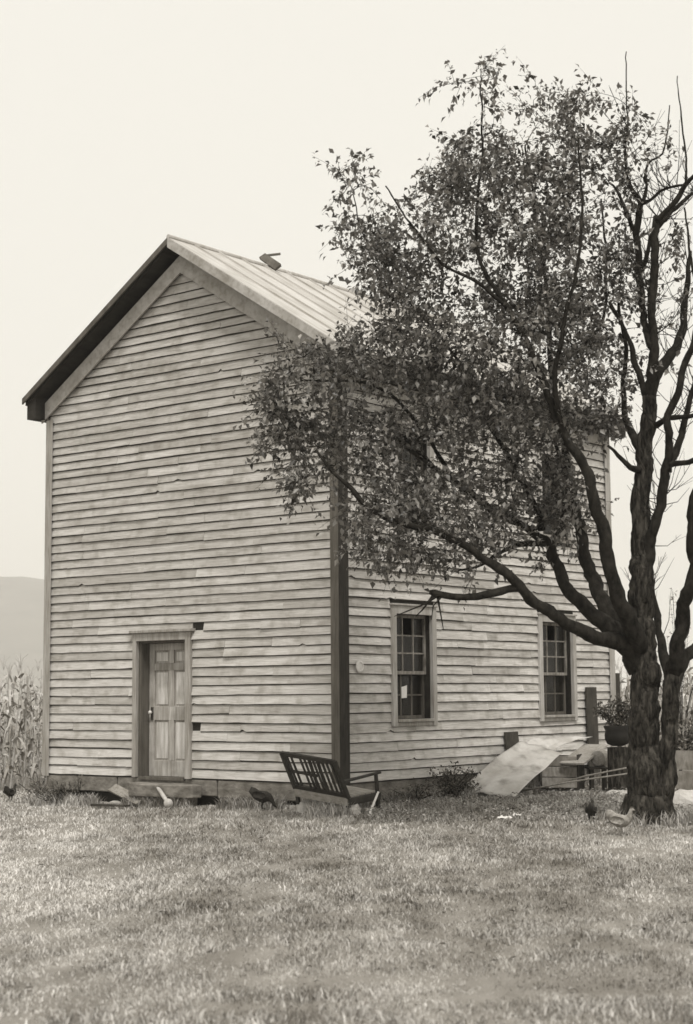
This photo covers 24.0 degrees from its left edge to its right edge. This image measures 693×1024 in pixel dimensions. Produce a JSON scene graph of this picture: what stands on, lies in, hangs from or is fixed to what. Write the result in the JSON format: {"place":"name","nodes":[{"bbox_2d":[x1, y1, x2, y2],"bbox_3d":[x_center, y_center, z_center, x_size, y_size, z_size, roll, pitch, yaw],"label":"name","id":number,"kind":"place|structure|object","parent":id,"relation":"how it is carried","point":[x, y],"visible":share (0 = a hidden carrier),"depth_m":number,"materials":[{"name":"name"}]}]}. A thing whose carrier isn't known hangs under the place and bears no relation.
{"place":"outdoors","nodes":[
{"label":"outdoors","id":0,"kind":"place"},
{"bbox_2d":[0,576,623,697],"bbox_3d":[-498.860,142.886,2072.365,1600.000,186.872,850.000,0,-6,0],"label":"hill","id":1,"kind":"structure","parent":0,"point":[22,615],"depth_m":1877.82,"materials":[{"name":"grey"}]},
{"bbox_2d":[0,692,692,1023],"bbox_3d":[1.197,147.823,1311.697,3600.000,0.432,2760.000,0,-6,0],"label":"ground","id":2,"kind":"structure","parent":0,"point":[237,956],"depth_m":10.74,"materials":[{"name":"plant"}]},
{"bbox_2d":[0,680,13,757],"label":"corn stalk","id":3,"kind":"object","parent":2,"relation":"on","point":[2,720],"visible":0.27,"depth_m":36.36,"materials":[{"name":"plant"}]},
{"bbox_2d":[0,681,16,781],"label":"corn stalk","id":4,"kind":"object","parent":2,"relation":"on","point":[2,735],"visible":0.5,"depth_m":33.45,"materials":[{"name":"plant"}]},
{"bbox_2d":[0,666,17,777],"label":"corn stalk","id":5,"kind":"object","parent":2,"relation":"on","point":[10,708],"visible":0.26,"depth_m":36.27,"materials":[{"name":"plant"}]},
{"bbox_2d":[3,783,16,801],"bbox_3d":[-5.569,4.646,27.027,0.140,0.302,0.319,-4,-7,30],"label":"hen","id":6,"kind":"object","parent":2,"relation":"on","point":[8,791],"visible":0.86,"depth_m":26.96,"materials":[{"name":"black"}]},
{"bbox_2d":[0,678,19,778],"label":"corn stalk","id":7,"kind":"object","parent":2,"relation":"on","point":[13,733],"visible":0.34,"depth_m":35.61,"materials":[{"name":"plant"}]},
{"bbox_2d":[0,672,22,780],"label":"corn stalk","id":8,"kind":"object","parent":2,"relation":"on","point":[7,712],"visible":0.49,"depth_m":34.52,"materials":[{"name":"plant"}]},
{"bbox_2d":[0,657,24,785],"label":"corn stalk","id":9,"kind":"object","parent":2,"relation":"on","point":[4,729],"visible":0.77,"depth_m":32.59,"materials":[{"name":"plant"}]},
{"bbox_2d":[0,662,31,787],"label":"corn stalk","id":10,"kind":"object","parent":2,"relation":"on","point":[9,717],"visible":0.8,"depth_m":31.50,"materials":[{"name":"plant"}]},
{"bbox_2d":[0,653,35,787],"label":"corn stalk","id":11,"kind":"object","parent":2,"relation":"on","point":[13,730],"visible":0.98,"depth_m":30.67,"materials":[{"name":"plant"}]},
{"bbox_2d":[0,662,40,786],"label":"corn stalk","id":12,"kind":"object","parent":2,"relation":"on","point":[20,698],"visible":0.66,"depth_m":31.73,"materials":[{"name":"plant"}]},
{"bbox_2d":[7,658,41,783],"bbox_3d":[-6.663,4.318,33.593,0.731,2.636,0.838,-2,-7,14],"label":"corn stalk","id":13,"kind":"object","parent":2,"relation":"on","point":[23,686],"visible":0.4,"depth_m":33.57,"materials":[{"name":"plant"}]},
{"bbox_2d":[14,683,36,777],"bbox_3d":[-6.862,4.843,35.376,0.576,2.263,0.625,0,-7,-33],"label":"corn stalk","id":14,"kind":"object","parent":2,"relation":"on","point":[32,723],"visible":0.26,"depth_m":35.42,"materials":[{"name":"grey plant"}]},
{"bbox_2d":[10,672,42,789],"bbox_3d":[-6.042,4.217,30.826,0.665,2.383,0.605,2,-10,-15],"label":"corn stalk","id":15,"kind":"object","parent":2,"relation":"on","point":[21,723],"visible":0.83,"depth_m":30.81,"materials":[{"name":"plant"}]},
{"bbox_2d":[12,674,42,783],"bbox_3d":[-6.333,4.375,32.622,0.697,2.262,0.687,1,-2,5],"label":"corn stalk","id":16,"kind":"object","parent":2,"relation":"on","point":[31,755],"visible":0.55,"depth_m":32.59,"materials":[{"name":"grey plant"}]},
{"bbox_2d":[15,666,41,775],"bbox_3d":[-6.669,4.550,34.544,0.642,2.568,0.650,-6,-9,42],"label":"corn stalk","id":17,"kind":"object","parent":2,"relation":"on","point":[27,739],"visible":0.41,"depth_m":34.51,"materials":[{"name":"grey plant"}]},
{"bbox_2d":[17,682,41,775],"bbox_3d":[-7.124,4.943,36.575,0.635,2.277,0.578,1,-11,-10],"label":"corn stalk","id":18,"kind":"object","parent":2,"relation":"on","point":[29,729],"visible":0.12,"depth_m":36.57,"materials":[{"name":"plant"}]},
{"bbox_2d":[5,774,54,802],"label":"weed bush","id":19,"kind":"object","parent":2,"relation":"on","point":[34,791],"visible":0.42,"depth_m":26.79,"materials":[{"name":"grey plant"}]},
{"bbox_2d":[18,658,42,770],"bbox_3d":[-6.556,4.406,34.521,0.760,2.627,0.789,5,-8,-38],"label":"corn stalk","id":20,"kind":"object","parent":2,"relation":"on","point":[36,694],"visible":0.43,"depth_m":34.49,"materials":[{"name":"plant"}]},
{"bbox_2d":[23,690,46,785],"bbox_3d":[-5.824,4.378,30.704,0.520,2.043,0.564,-4,-9,18],"label":"corn stalk","id":21,"kind":"object","parent":2,"relation":"on","point":[34,766],"visible":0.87,"depth_m":30.77,"materials":[{"name":"plant"}]},
{"bbox_2d":[27,677,44,779],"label":"corn stalk","id":22,"kind":"object","parent":2,"relation":"on","point":[41,684],"visible":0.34,"depth_m":33.77,"materials":[{"name":"plant"}]},
{"bbox_2d":[31,687,41,770],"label":"corn stalk","id":23,"kind":"object","parent":2,"relation":"on","point":[36,689],"visible":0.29,"depth_m":36.31,"materials":[{"name":"plant"}]},
{"bbox_2d":[35,709,44,786],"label":"corn stalk","id":24,"kind":"object","parent":2,"relation":"on","point":[36,752],"visible":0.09,"depth_m":31.61,"materials":[{"name":"plant"}]},
{"bbox_2d":[30,779,77,805],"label":"weed bush","id":25,"kind":"object","parent":2,"relation":"on","point":[61,787],"visible":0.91,"depth_m":25.64,"materials":[{"name":"grey plant"}]},
{"bbox_2d":[71,774,84,798],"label":"tall weed","id":26,"kind":"object","parent":2,"relation":"on","point":[78,790],"visible":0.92,"depth_m":25.45,"materials":[{"name":"grey plant"}]},
{"bbox_2d":[90,804,129,806],"bbox_3d":[-3.544,4.399,24.462,0.804,0.054,0.127,-6,-9,43],"label":"fallen plank","id":27,"kind":"object","parent":2,"relation":"on","point":[110,805],"visible":1,"depth_m":24.38,"materials":[{"name":"grey wood"}]},
{"bbox_2d":[108,784,141,805],"bbox_3d":[-3.334,4.280,24.704,0.161,0.294,0.780,5,-8,-41],"label":"broken plank","id":28,"kind":"object","parent":2,"relation":"on","point":[117,790],"visible":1,"depth_m":24.78,"materials":[{"name":"grey wood"}]},
{"bbox_2d":[128,782,200,807],"bbox_3d":[-2.714,4.263,24.317,1.349,0.437,0.371,-5,-8,38],"label":"doorstep","id":29,"kind":"object","parent":2,"relation":"on","point":[140,790],"visible":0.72,"depth_m":24.14,"materials":[{"name":"grey stone"}]},
{"bbox_2d":[156,787,172,807],"bbox_3d":[-2.671,4.181,23.961,0.136,0.312,0.580,2,-7,-20],"label":"maul","id":30,"kind":"object","parent":2,"relation":"on","point":[168,802],"visible":0.98,"depth_m":23.73,"materials":[{"name":"wood"}]},
{"bbox_2d":[249,787,276,808],"bbox_3d":[-1.161,3.968,22.651,0.405,0.304,0.170,-1,-6,8],"label":"hen","id":31,"kind":"object","parent":2,"relation":"on","point":[262,797],"visible":1,"depth_m":22.60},
{"bbox_2d":[296,800,310,812],"bbox_3d":[-0.558,3.969,21.958,0.253,0.180,0.201,0,-6,0],"label":"stone","id":32,"kind":"object","parent":2,"relation":"on","point":[300,805],"visible":0.41,"depth_m":21.89,"materials":[{"name":"grey stone"}]},
{"bbox_2d":[22,234,625,807],"bbox_3d":[-0.120,0.506,27.781,6.669,8.910,8.361,-5,-8,38],"label":"farmhouse","id":33,"kind":"object","parent":2,"relation":"on","point":[214,628],"visible":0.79,"depth_m":24.94,"materials":[{"name":"wood"}]},
{"bbox_2d":[148,642,184,776],"bbox_3d":[-2.681,3.009,24.868,0.950,2.022,0.120,-5,-8,38],"label":"door","id":34,"kind":"structure","parent":33,"relation":"in","point":[166,712],"depth_m":24.94,"materials":[{"name":"paint"}]},
{"bbox_2d":[259,253,280,270],"bbox_3d":[-1.255,-4.120,26.846,0.363,0.357,0.259,0,-6,-8],"label":"ridge plank","id":35,"kind":"object","parent":33,"relation":"on","point":[271,262],"visible":1,"depth_m":26.82,"materials":[{"name":"grey wood"}]},
{"bbox_2d":[356,661,363,672],"bbox_3d":[0.191,2.178,22.983,0.020,0.170,0.170,-5,-8,38],"label":"wall disc","id":36,"kind":"object","parent":33,"relation":"attached to","point":[359,666],"depth_m":22.97,"materials":[{"name":"white paper"}]},
{"bbox_2d":[401,685,406,697],"bbox_3d":[0.850,2.647,24.034,0.005,0.190,0.135,-5,-8,38],"label":"paper notice","id":37,"kind":"object","parent":33,"relation":"attached to","point":[404,691],"visible":1,"depth_m":24.04,"materials":[{"name":"white paper"}]},
{"bbox_2d":[391,415,434,522],"bbox_3d":[0.918,-0.604,24.432,0.285,1.580,1.065,-5,-8,38],"label":"window","id":38,"kind":"structure","parent":33,"relation":"in","point":[430,452],"depth_m":24.69,"materials":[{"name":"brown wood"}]},
{"bbox_2d":[389,603,437,726],"bbox_3d":[0.921,2.259,24.086,0.285,1.781,1.140,-5,-8,38],"label":"window","id":39,"kind":"structure","parent":33,"relation":"in","point":[403,719],"depth_m":24.23,"materials":[{"name":"grey wood"}]},
{"bbox_2d":[536,447,573,543],"bbox_3d":[3.447,-0.271,27.605,0.285,1.580,1.130,-5,-8,38],"label":"window","id":40,"kind":"structure","parent":33,"relation":"in","point":[571,538],"depth_m":27.59,"materials":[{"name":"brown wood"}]},
{"bbox_2d":[537,612,577,721],"bbox_3d":[3.445,2.592,27.255,0.285,1.781,1.210,-5,-8,38],"label":"window","id":41,"kind":"structure","parent":33,"relation":"in","point":[542,620],"depth_m":27.40,"materials":[{"name":"grey wood"}]},
{"bbox_2d":[279,751,380,811],"bbox_3d":[-0.210,3.556,21.694,0.875,0.747,1.077,-1,1,-44],"label":"wooden bench","id":42,"kind":"object","parent":2,"relation":"on","point":[340,791],"visible":0.98,"depth_m":21.48,"materials":[{"name":"grey wood"}]},
{"bbox_2d":[0,809,692,1022],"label":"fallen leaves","id":43,"kind":"object","parent":2,"relation":"on","point":[320,980],"visible":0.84,"depth_m":12.28,"materials":[{"name":"grey plant"}]},
{"bbox_2d":[341,804,360,814],"bbox_3d":[0.043,3.868,21.307,0.304,0.192,0.200,0,-6,0],"label":"stone","id":44,"kind":"object","parent":2,"relation":"on","point":[356,808],"visible":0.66,"depth_m":21.25,"materials":[{"name":"grey stone"}]},
{"bbox_2d":[368,791,378,815],"bbox_3d":[0.344,3.795,21.167,0.244,0.344,0.119,5,-8,-38],"label":"white board","id":45,"kind":"object","parent":2,"relation":"on","point":[375,798],"visible":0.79,"depth_m":21.12,"materials":[{"name":"wood"}]},
{"bbox_2d":[388,777,441,801],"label":"weed bush","id":46,"kind":"object","parent":2,"relation":"on","point":[419,796],"visible":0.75,"depth_m":23.10,"materials":[{"name":"grey plant"}]},
{"bbox_2d":[425,760,480,798],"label":"weed bush","id":47,"kind":"object","parent":2,"relation":"on","point":[451,781],"visible":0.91,"depth_m":23.88,"materials":[{"name":"grey plant"}]},
{"bbox_2d":[232,49,692,826],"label":"half bare tree","id":48,"kind":"object","parent":2,"relation":"on","point":[630,629],"visible":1,"depth_m":19.58,"materials":[{"name":"grey plant"}]},
{"bbox_2d":[457,775,481,793],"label":"weed bush","id":49,"kind":"object","parent":2,"relation":"on","point":[477,783],"visible":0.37,"depth_m":24.28,"materials":[{"name":"grey plant"}]},
{"bbox_2d":[497,815,512,819],"bbox_3d":[1.910,3.704,19.769,0.169,0.058,0.130,2,-7,-17],"label":"paper scrap","id":50,"kind":"object","parent":2,"relation":"on","point":[503,817],"visible":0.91,"depth_m":19.74,"materials":[{"name":"white paper"}]},
{"bbox_2d":[504,731,518,749],"bbox_3d":[2.653,3.952,25.811,0.137,0.944,0.364,-5,-8,38],"label":"leaning plank","id":51,"kind":"object","parent":2,"relation":"on","point":[511,739],"visible":0.36,"depth_m":25.82,"materials":[{"name":"grey wood"}]},
{"bbox_2d":[469,741,561,796],"bbox_3d":[2.530,3.924,24.967,0.890,0.784,1.840,-4,-7,31],"label":"tin sheet","id":52,"kind":"object","parent":2,"relation":"on","point":[519,766],"visible":0.97,"depth_m":24.91,"materials":[{"name":"grey metal"}]},
{"bbox_2d":[361,786,692,824],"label":"ground cover","id":53,"kind":"object","parent":2,"relation":"on","point":[500,806],"visible":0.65,"depth_m":21.44,"materials":[{"name":"grey plant"}]},
{"bbox_2d":[521,787,532,794],"bbox_3d":[2.767,4.290,25.027,0.193,0.134,0.196,0,-6,0],"label":"stone","id":54,"kind":"object","parent":2,"relation":"on","point":[528,792],"visible":0.46,"depth_m":24.95,"materials":[{"name":"grey stone"}]},
{"bbox_2d":[542,754,584,789],"bbox_3d":[3.476,4.160,26.134,0.584,0.560,0.522,-3,-7,20],"label":"wooden crate","id":55,"kind":"object","parent":2,"relation":"on","point":[554,771],"visible":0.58,"depth_m":25.90,"materials":[{"name":"grey wood"}]},
{"bbox_2d":[559,744,608,764],"bbox_3d":[3.814,3.888,26.176,0.426,0.291,1.049,-4,-7,30],"label":"lid board","id":56,"kind":"object","parent":55,"relation":"on","point":[586,751],"visible":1,"depth_m":26.20,"materials":[{"name":"grey wood"}]},
{"bbox_2d":[520,773,626,791],"bbox_3d":[3.438,4.023,24.301,1.826,0.333,0.024,-4,-7,26],"label":"pole","id":57,"kind":"object","parent":2,"relation":"on","point":[572,781],"visible":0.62,"depth_m":24.33,"materials":[{"name":"grey wood"}]},
{"bbox_2d":[585,799,596,821],"bbox_3d":[2.965,3.616,19.755,0.131,0.284,0.300,-2,-7,15],"label":"hen","id":58,"kind":"object","parent":2,"relation":"on","point":[590,809],"visible":0.96,"depth_m":19.68,"materials":[{"name":"black"}]},
{"bbox_2d":[555,767,626,783],"bbox_3d":[3.752,3.953,24.511,1.416,0.334,0.024,-5,-8,34],"label":"pole","id":59,"kind":"object","parent":2,"relation":"on","point":[594,774],"visible":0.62,"depth_m":24.51,"materials":[{"name":"grey wood"}]},
{"bbox_2d":[585,687,599,775],"bbox_3d":[4.207,3.814,27.848,0.073,1.641,0.349,-5,-8,38],"label":"leaning plank","id":60,"kind":"object","parent":2,"relation":"on","point":[591,720],"visible":0.64,"depth_m":27.84,"materials":[{"name":"wood"}]},
{"bbox_2d":[585,766,607,790],"bbox_3d":[4.002,4.261,26.055,0.320,0.373,0.480,0,-6,0],"label":"keg stand","id":61,"kind":"object","parent":2,"relation":"on","point":[604,780],"visible":0.69,"depth_m":25.87,"materials":[{"name":"grey wood"}]},
{"bbox_2d":[591,749,607,766],"bbox_3d":[4.068,3.944,26.159,0.290,0.290,0.400,-3,-7,20],"label":"keg","id":62,"kind":"object","parent":61,"relation":"on","point":[599,759],"visible":0.86,"depth_m":25.98,"materials":[{"name":"grey wood"}]},
{"bbox_2d":[606,790,626,794],"bbox_3d":[4.140,4.281,24.901,0.420,0.089,0.258,0,-6,0],"label":"stone","id":63,"kind":"object","parent":2,"relation":"on","point":[609,791],"visible":0.38,"depth_m":24.83,"materials":[{"name":"grey stone"}]},
{"bbox_2d":[607,747,628,790],"bbox_3d":[4.217,4.012,25.308,0.400,0.719,0.400,0,-6,0],"label":"stump","id":64,"kind":"object","parent":2,"relation":"on","point":[617,757],"visible":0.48,"depth_m":25.18,"materials":[{"name":"wood"}]},
{"bbox_2d":[603,726,628,745],"bbox_3d":[4.213,3.481,25.367,0.430,0.310,0.426,0,-6,0],"label":"kettle","id":65,"kind":"object","parent":64,"relation":"on","point":[616,736],"visible":0.91,"depth_m":25.20,"materials":[{"name":"metal"}]},
{"bbox_2d":[592,693,630,725],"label":"potted plant","id":66,"kind":"object","parent":65,"relation":"in","point":[622,714],"visible":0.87,"depth_m":25.37,"materials":[{"name":"grey plant"}]},
{"bbox_2d":[615,673,621,746],"bbox_3d":[4.863,3.878,29.347,0.140,1.950,0.120,0,-6,0],"label":"fence post","id":67,"kind":"object","parent":2,"relation":"on","point":[617,675],"visible":0.22,"depth_m":29.37,"materials":[{"name":"grey wood"}]},
{"bbox_2d":[605,806,635,835],"bbox_3d":[3.024,3.408,18.013,0.339,0.320,0.148,-2,-7,14],"label":"hen","id":68,"kind":"object","parent":2,"relation":"on","point":[616,819],"visible":1,"depth_m":17.97,"materials":[{"name":"white"}]},
{"bbox_2d":[615,656,629,746],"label":"corn stalk","id":69,"kind":"object","parent":2,"relation":"on","point":[621,681],"visible":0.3,"depth_m":33.45,"materials":[{"name":"grey plant"}]},
{"bbox_2d":[616,663,629,701],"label":"corn stalk","id":70,"kind":"object","parent":2,"relation":"on","point":[619,668],"visible":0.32,"depth_m":37.16,"materials":[{"name":"grey plant"}]},
{"bbox_2d":[625,673,630,702],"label":"corn stalk","id":71,"kind":"object","parent":2,"relation":"on","point":[627,689],"visible":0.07,"depth_m":34.18,"materials":[{"name":"grey plant"}]},
{"bbox_2d":[657,588,692,770],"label":"sapling","id":72,"kind":"object","parent":2,"relation":"on","point":[681,709],"visible":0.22,"depth_m":30.75,"materials":[{"name":"grey plant"}]},
{"bbox_2d":[659,712,692,750],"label":"weed bush","id":73,"kind":"object","parent":2,"relation":"on","point":[686,740],"visible":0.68,"depth_m":26.68,"materials":[{"name":"grey plant"}]},
{"bbox_2d":[675,750,692,789],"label":"plank fence","id":74,"kind":"object","parent":2,"relation":"on","point":[684,759],"visible":0.1,"depth_m":25.20,"materials":[{"name":"grey wood"}]},
{"bbox_2d":[679,671,688,736],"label":"corn stalk","id":75,"kind":"object","parent":2,"relation":"on","point":[686,685],"visible":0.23,"depth_m":34.39,"materials":[{"name":"grey plant"}]},
{"bbox_2d":[679,671,691,724],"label":"corn stalk","id":76,"kind":"object","parent":2,"relation":"on","point":[681,692],"visible":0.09,"depth_m":36.84,"materials":[{"name":"grey plant"}]},
{"bbox_2d":[679,687,692,735],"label":"corn stalk","id":77,"kind":"object","parent":2,"relation":"on","point":[684,695],"visible":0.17,"depth_m":33.39,"materials":[{"name":"grey plant"}]},
{"bbox_2d":[679,675,692,731],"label":"corn stalk","id":78,"kind":"object","parent":2,"relation":"on","point":[686,698],"visible":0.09,"depth_m":37.99,"materials":[{"name":"grey plant"}]},
{"bbox_2d":[682,642,692,740],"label":"corn stalk","id":79,"kind":"object","parent":2,"relation":"on","point":[690,687],"visible":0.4,"depth_m":33.32,"materials":[{"name":"plant"}]},
{"bbox_2d":[0,0,692,691],"label":"sky","id":80,"kind":"structure","parent":0,"point":[126,125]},
{"bbox_2d":[526,736,588,749],"bbox_3d":[3.394,3.734,26.315,1.457,0.209,0.512,1,-7,-14],"label":"tin sheet","id":81,"kind":"object","parent":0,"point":[552,743],"visible":0.84,"depth_m":26.29,"materials":[{"name":"grey metal"}]},
{"bbox_2d":[673,789,692,807],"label":"boulder","id":82,"kind":"object","parent":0,"point":[682,796],"visible":0.41,"depth_m":21.96,"materials":[{"name":"stone"}]}
]}

